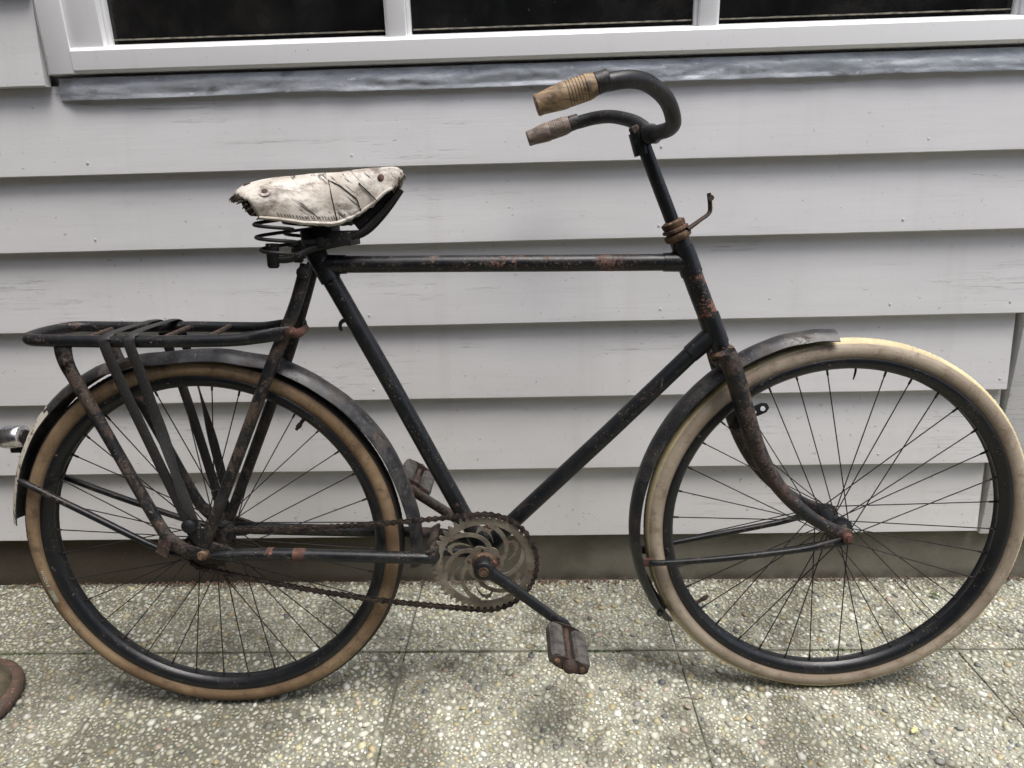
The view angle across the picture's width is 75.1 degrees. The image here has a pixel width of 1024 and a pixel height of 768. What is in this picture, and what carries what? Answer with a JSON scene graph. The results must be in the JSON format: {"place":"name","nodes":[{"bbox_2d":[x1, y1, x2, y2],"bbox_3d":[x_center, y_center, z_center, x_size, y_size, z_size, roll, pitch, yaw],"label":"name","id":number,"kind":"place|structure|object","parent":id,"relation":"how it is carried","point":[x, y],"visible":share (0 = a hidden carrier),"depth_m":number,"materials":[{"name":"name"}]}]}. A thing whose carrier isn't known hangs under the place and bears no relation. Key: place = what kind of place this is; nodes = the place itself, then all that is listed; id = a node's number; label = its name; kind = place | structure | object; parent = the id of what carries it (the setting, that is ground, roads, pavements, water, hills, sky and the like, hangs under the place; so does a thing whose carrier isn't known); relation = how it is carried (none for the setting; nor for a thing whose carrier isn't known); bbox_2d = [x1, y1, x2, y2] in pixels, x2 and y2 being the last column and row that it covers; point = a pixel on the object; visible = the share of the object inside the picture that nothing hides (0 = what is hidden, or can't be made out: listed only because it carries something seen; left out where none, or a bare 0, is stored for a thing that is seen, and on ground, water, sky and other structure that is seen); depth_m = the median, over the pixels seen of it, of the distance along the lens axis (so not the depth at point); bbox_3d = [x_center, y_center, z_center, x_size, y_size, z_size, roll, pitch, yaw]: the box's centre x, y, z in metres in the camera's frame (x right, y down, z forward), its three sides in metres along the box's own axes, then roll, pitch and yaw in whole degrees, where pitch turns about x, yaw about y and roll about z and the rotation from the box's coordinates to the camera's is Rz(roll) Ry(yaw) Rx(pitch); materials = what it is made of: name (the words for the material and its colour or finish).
{"place":"outdoors","nodes":[
{"label":"outdoors","id":0,"kind":"place"},
{"bbox_2d":[0,577,1023,767],"bbox_3d":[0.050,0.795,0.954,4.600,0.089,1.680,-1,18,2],"label":"pavement","id":1,"kind":"structure","parent":0,"point":[406,686],"depth_m":1.36,"materials":[{"name":"concrete"}]},
{"bbox_2d":[0,658,24,717],"bbox_3d":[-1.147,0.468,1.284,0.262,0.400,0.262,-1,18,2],"label":"stand base","id":2,"kind":"object","parent":1,"relation":"on","point":[12,678],"visible":1,"depth_m":1.38,"materials":[{"name":"metal"}]},
{"bbox_2d":[0,69,1023,700],"bbox_3d":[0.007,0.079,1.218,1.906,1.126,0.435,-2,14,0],"label":"old bicycle","id":3,"kind":"object","parent":1,"relation":"on","point":[322,207],"visible":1,"depth_m":1.21,"materials":[{"name":"black metal"}]},
{"label":"ground","id":4,"kind":"structure","parent":0,"visible":0},
{"bbox_2d":[0,0,1023,584],"bbox_3d":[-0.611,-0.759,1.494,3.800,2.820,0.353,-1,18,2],"label":"house","id":5,"kind":"structure","parent":4,"relation":"on","point":[854,168],"depth_m":1.45,"materials":[{"name":"white paint"}]},
{"bbox_2d":[32,0,1023,77],"bbox_3d":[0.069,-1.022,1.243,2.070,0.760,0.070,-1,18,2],"label":"window","id":6,"kind":"structure","parent":5,"relation":"in","point":[79,38],"depth_m":1.33,"materials":[{"name":"white paint"}]}
]}

